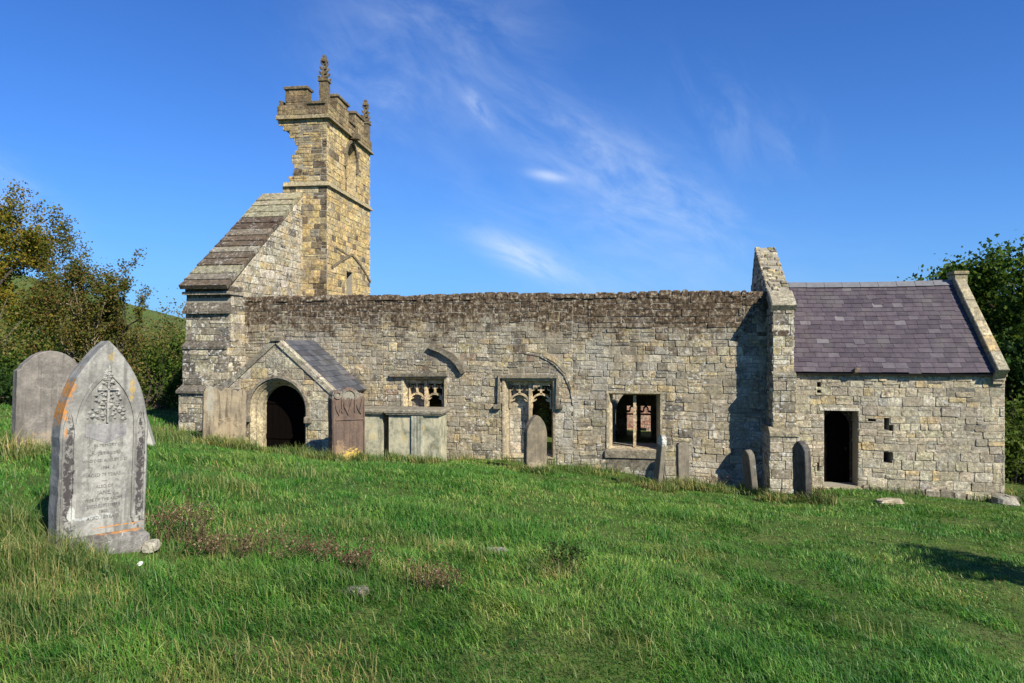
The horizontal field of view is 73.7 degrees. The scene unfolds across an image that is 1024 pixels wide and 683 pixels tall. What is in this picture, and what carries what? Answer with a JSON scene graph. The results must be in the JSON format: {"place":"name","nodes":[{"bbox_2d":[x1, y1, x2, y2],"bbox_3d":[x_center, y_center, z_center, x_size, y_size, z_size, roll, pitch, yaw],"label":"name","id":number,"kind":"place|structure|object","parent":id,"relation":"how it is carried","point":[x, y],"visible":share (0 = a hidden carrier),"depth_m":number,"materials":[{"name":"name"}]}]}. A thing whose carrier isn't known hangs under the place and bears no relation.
{"place":"outdoors","nodes":[
{"label":"outdoors","id":0,"kind":"place"},
{"bbox_2d":[0,272,1023,682],"bbox_3d":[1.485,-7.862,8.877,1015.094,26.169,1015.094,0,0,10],"label":"ground","id":1,"kind":"structure","parent":0,"point":[746,546],"depth_m":6.61,"materials":[{"name":"green plant"}]},
{"bbox_2d":[0,351,27,405],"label":"hedge bush","id":2,"kind":"object","parent":1,"relation":"on","point":[6,388],"visible":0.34,"depth_m":21.12,"materials":[{"name":"green plant"}]},
{"bbox_2d":[0,293,61,368],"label":"hedge bush","id":3,"kind":"object","parent":1,"relation":"on","point":[26,345],"visible":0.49,"depth_m":25.20,"materials":[{"name":"green plant"}]},
{"bbox_2d":[0,295,66,354],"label":"hedge bush","id":4,"kind":"object","parent":1,"relation":"on","point":[21,328],"visible":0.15,"depth_m":30.62,"materials":[{"name":"green plant"}]},
{"bbox_2d":[0,179,79,355],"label":"autumn tree","id":5,"kind":"object","parent":1,"relation":"on","point":[21,255],"visible":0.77,"depth_m":31.98,"materials":[{"name":"green plant"}]},
{"bbox_2d":[11,351,77,452],"bbox_3d":[-6.302,0.967,9.278,0.153,1.683,0.804,0,-1,35],"label":"headstone","id":6,"kind":"object","parent":1,"relation":"on","point":[40,380],"visible":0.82,"depth_m":9.12,"materials":[{"name":"grey stone"}]},
{"bbox_2d":[10,213,84,347],"bbox_3d":[-21.644,-1.703,32.013,3.144,8.694,3.247,0,0,-23],"label":"autumn tree","id":7,"kind":"object","parent":1,"relation":"on","point":[41,304],"visible":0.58,"depth_m":31.52,"materials":[{"name":"green plant"}]},
{"bbox_2d":[0,328,114,379],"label":"hedge bush","id":8,"kind":"object","parent":1,"relation":"on","point":[13,358],"visible":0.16,"depth_m":24.57,"materials":[{"name":"green plant"}]},
{"bbox_2d":[18,296,139,346],"bbox_3d":[-22.072,0.283,33.940,7.572,5.890,4.948,0,0,10],"label":"hedge bush","id":9,"kind":"object","parent":1,"relation":"on","point":[67,327],"depth_m":33.95,"materials":[{"name":"green plant"}]},
{"bbox_2d":[35,229,125,363],"bbox_3d":[-15.478,-0.718,24.788,3.171,6.758,2.752,0,0,10],"label":"hawthorn tree","id":10,"kind":"object","parent":1,"relation":"on","point":[76,335],"visible":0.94,"depth_m":24.36,"materials":[{"name":"green plant"}]},
{"bbox_2d":[46,341,149,554],"bbox_3d":[-3.147,0.979,5.218,0.360,1.968,0.666,-1,-3,40],"label":"headstone","id":11,"kind":"object","parent":1,"relation":"on","point":[99,437],"visible":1,"depth_m":5.14,"materials":[{"name":"stone"}]},
{"bbox_2d":[47,315,162,403],"bbox_3d":[-15.616,0.767,25.997,4.196,3.638,4.445,0,0,-25],"label":"hedge bush","id":12,"kind":"object","parent":1,"relation":"on","point":[132,366],"visible":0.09,"depth_m":25.97,"materials":[{"name":"green plant"}]},
{"bbox_2d":[46,295,182,406],"bbox_3d":[-16.061,0.435,28.210,5.534,4.598,4.474,0,0,-32],"label":"hedge bush","id":13,"kind":"object","parent":1,"relation":"on","point":[145,343],"visible":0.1,"depth_m":28.65,"materials":[{"name":"green plant"}]},
{"bbox_2d":[83,248,153,368],"bbox_3d":[-14.729,-0.493,25.469,2.415,6.102,3.026,0,0,-40],"label":"hawthorn tree","id":14,"kind":"object","parent":1,"relation":"on","point":[122,326],"visible":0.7,"depth_m":25.40,"materials":[{"name":"green plant"}]},
{"bbox_2d":[89,312,185,390],"bbox_3d":[-19.623,0.622,37.205,7.880,5.454,5.907,0,0,-26],"label":"hedge bush","id":15,"kind":"object","parent":1,"relation":"on","point":[155,331],"visible":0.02,"depth_m":36.70,"materials":[{"name":"green plant"}]},
{"bbox_2d":[133,370,149,393],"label":"hedge bush","id":16,"kind":"object","parent":1,"relation":"on","point":[143,381],"depth_m":23.50,"materials":[{"name":"green plant"}]},
{"bbox_2d":[141,539,161,553],"bbox_3d":[-2.790,1.583,5.283,0.109,0.098,0.147,-5,3,6],"label":"loose stone","id":17,"kind":"object","parent":1,"relation":"on","point":[147,547],"visible":0.94,"depth_m":5.24,"materials":[{"name":"beige stone"}]},
{"bbox_2d":[147,417,155,445],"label":"headstone","id":18,"kind":"object","parent":1,"relation":"on","point":[150,439],"visible":0.17,"depth_m":12.63,"materials":[{"name":"stone"}]},
{"bbox_2d":[129,318,185,409],"bbox_3d":[-13.561,0.920,26.816,3.906,3.728,2.551,0,0,26],"label":"hedge bush","id":19,"kind":"object","parent":1,"relation":"on","point":[171,381],"visible":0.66,"depth_m":26.70,"materials":[{"name":"green plant"}]},
{"bbox_2d":[136,288,185,400],"bbox_3d":[-15.718,0.229,31.927,4.450,5.472,4.362,0,0,-12],"label":"hedge bush","id":20,"kind":"object","parent":1,"relation":"on","point":[163,326],"visible":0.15,"depth_m":31.80,"materials":[{"name":"green plant"}]},
{"bbox_2d":[144,489,227,545],"bbox_3d":[-2.708,1.465,5.617,0.615,0.475,0.548,0,0,10],"label":"dead weed","id":21,"kind":"object","parent":1,"relation":"on","point":[158,522],"visible":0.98,"depth_m":5.59,"materials":[{"name":"brown plant"}]},
{"bbox_2d":[175,520,269,565],"bbox_3d":[-2.256,1.598,5.350,0.707,0.307,0.438,0,0,10],"label":"dead weed","id":22,"kind":"object","parent":1,"relation":"on","point":[213,540],"visible":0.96,"depth_m":5.32,"materials":[{"name":"brown plant"}]},
{"bbox_2d":[202,386,246,441],"bbox_3d":[-6.618,1.929,15.712,0.924,1.823,0.160,1,-1,-30],"label":"headstone","id":23,"kind":"object","parent":1,"relation":"on","point":[224,409],"visible":0.56,"depth_m":15.64,"materials":[{"name":"beige stone"}]},
{"bbox_2d":[240,522,336,565],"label":"dead weed","id":24,"kind":"object","parent":1,"relation":"on","point":[308,543],"visible":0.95,"depth_m":5.34,"materials":[{"name":"brown plant"}]},
{"bbox_2d":[305,534,384,577],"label":"dead weed","id":25,"kind":"object","parent":1,"relation":"on","point":[346,557],"visible":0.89,"depth_m":5.29,"materials":[{"name":"brown plant"}]},
{"bbox_2d":[328,387,364,460],"bbox_3d":[-3.722,2.067,15.411,0.805,2.071,0.250,-1,0,-40],"label":"headstone","id":26,"kind":"object","parent":1,"relation":"on","point":[346,420],"visible":0.8,"depth_m":15.30,"materials":[{"name":"brown stone"}]},
{"bbox_2d":[335,585,368,597],"bbox_3d":[-1.146,1.788,4.857,0.275,0.087,0.128,-1,3,-8],"label":"sunken stone","id":27,"kind":"object","parent":1,"relation":"on","point":[361,591],"visible":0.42,"depth_m":4.82,"materials":[{"name":"grey stone"}]},
{"bbox_2d":[365,406,395,456],"bbox_3d":[-4.094,2.515,17.719,1.972,1.631,0.900,0,0,10],"label":"chest tomb","id":28,"kind":"object","parent":1,"relation":"on","point":[377,428],"visible":0.06,"depth_m":17.26,"materials":[{"name":"stone"}]},
{"bbox_2d":[384,406,450,460],"bbox_3d":[-2.394,2.519,17.384,1.491,1.640,0.900,0,0,10],"label":"chest tomb","id":29,"kind":"object","parent":1,"relation":"on","point":[421,431],"visible":0.81,"depth_m":17.02,"materials":[{"name":"stone"}]},
{"bbox_2d":[404,558,466,593],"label":"dead weed","id":30,"kind":"object","parent":1,"relation":"on","point":[447,575],"visible":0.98,"depth_m":5.18,"materials":[{"name":"brown plant"}]},
{"bbox_2d":[490,547,505,552],"bbox_3d":[-0.173,2.032,6.617,0.268,0.064,0.112,-6,0,16],"label":"sunken stone","id":31,"kind":"object","parent":1,"relation":"on","point":[500,549],"visible":0.33,"depth_m":6.57,"materials":[{"name":"grey stone"}]},
{"bbox_2d":[0,403,1023,682],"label":"meadow grass","id":32,"kind":"structure","parent":1,"relation":"on","point":[256,581],"depth_m":5.57,"materials":[{"name":"green plant"}]},
{"bbox_2d":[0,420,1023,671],"bbox_3d":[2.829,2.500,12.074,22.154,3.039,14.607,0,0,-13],"label":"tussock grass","id":33,"kind":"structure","parent":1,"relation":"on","point":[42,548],"depth_m":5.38,"materials":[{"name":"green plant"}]},
{"bbox_2d":[523,415,546,467],"bbox_3d":[0.548,2.586,16.135,0.584,1.698,0.150,1,-1,-33],"label":"headstone","id":34,"kind":"object","parent":1,"relation":"on","point":[535,441],"visible":0.66,"depth_m":16.05,"materials":[{"name":"grey stone"}]},
{"bbox_2d":[536,535,589,572],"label":"dead weed","id":35,"kind":"object","parent":1,"relation":"on","point":[574,551],"visible":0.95,"depth_m":6.17,"materials":[{"name":"brown"}]},
{"bbox_2d":[176,55,1018,501],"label":"ruined church","id":36,"kind":"structure","parent":1,"relation":"on","point":[292,323],"depth_m":17.87,"materials":[{"name":"stone"}]},
{"bbox_2d":[533,402,551,430],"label":"ivy","id":37,"kind":"object","parent":36,"relation":"attached to","point":[545,418],"visible":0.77,"depth_m":18.64,"materials":[{"name":"green plant"}]},
{"bbox_2d":[627,406,650,430],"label":"boundary wall","id":38,"kind":"structure","parent":1,"relation":"on","point":[646,421],"depth_m":29.27,"materials":[{"name":"stone"}]},
{"bbox_2d":[653,434,666,484],"bbox_3d":[3.308,2.911,15.375,0.110,1.649,0.387,6,0,-4],"label":"headstone","id":39,"kind":"object","parent":1,"relation":"on","point":[660,456],"visible":0.56,"depth_m":15.22,"materials":[{"name":"grey stone"}]},
{"bbox_2d":[676,442,689,483],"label":"headstone","id":40,"kind":"object","parent":1,"relation":"on","point":[682,458],"visible":0.62,"depth_m":16.91,"materials":[{"name":"grey stone"}]},
{"bbox_2d":[700,470,729,486],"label":"dead weed","id":41,"kind":"object","parent":1,"relation":"on","point":[712,479],"visible":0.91,"depth_m":16.32,"materials":[{"name":"brown plant"}]},
{"bbox_2d":[742,449,757,490],"bbox_3d":[5.687,3.294,16.276,0.150,1.444,0.407,-6,1,-6],"label":"headstone","id":42,"kind":"object","parent":1,"relation":"on","point":[749,468],"visible":0.56,"depth_m":16.12,"materials":[{"name":"grey stone"}]},
{"bbox_2d":[792,441,811,503],"bbox_3d":[6.314,3.032,14.858,0.150,1.750,0.503,-2,0,-8],"label":"headstone","id":43,"kind":"object","parent":1,"relation":"on","point":[801,461],"visible":0.61,"depth_m":14.73,"materials":[{"name":"grey stone"}]},
{"bbox_2d":[811,480,836,505],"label":"dead weed","id":44,"kind":"object","parent":1,"relation":"on","point":[820,493],"visible":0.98,"depth_m":14.30,"materials":[{"name":"brown"}]},
{"bbox_2d":[876,497,904,504],"bbox_3d":[8.003,3.389,14.476,0.564,0.131,0.370,-3,-5,-3],"label":"flat stone","id":45,"kind":"object","parent":1,"relation":"on","point":[897,501],"visible":0.9,"depth_m":14.34,"materials":[{"name":"beige stone"}]},
{"bbox_2d":[897,234,1023,413],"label":"broadleaf tree","id":46,"kind":"object","parent":1,"relation":"on","point":[985,282],"visible":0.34,"depth_m":22.93,"materials":[{"name":"green plant"}]},
{"bbox_2d":[990,494,1019,506],"bbox_3d":[11.442,3.730,15.867,0.526,0.345,0.453,4,4,10],"label":"fallen block","id":47,"kind":"object","parent":1,"relation":"on","point":[1002,499],"depth_m":15.74,"materials":[{"name":"grey stone"}]},
{"bbox_2d":[991,318,1023,426],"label":"broadleaf tree","id":48,"kind":"object","parent":1,"relation":"on","point":[1013,358],"visible":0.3,"depth_m":20.85,"materials":[{"name":"green plant"}]},
{"bbox_2d":[1005,383,1023,484],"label":"bramble bush","id":49,"kind":"object","parent":1,"relation":"on","point":[1014,443],"visible":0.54,"depth_m":20.40,"materials":[{"name":"green plant"}]},
{"bbox_2d":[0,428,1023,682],"bbox_3d":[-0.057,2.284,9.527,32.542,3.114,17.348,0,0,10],"label":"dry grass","id":50,"kind":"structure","parent":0,"point":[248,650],"depth_m":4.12,"materials":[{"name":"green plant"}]},
{"bbox_2d":[0,0,1023,318],"label":"sky","id":51,"kind":"structure","parent":0,"point":[520,146],"materials":[{"name":"blue"}]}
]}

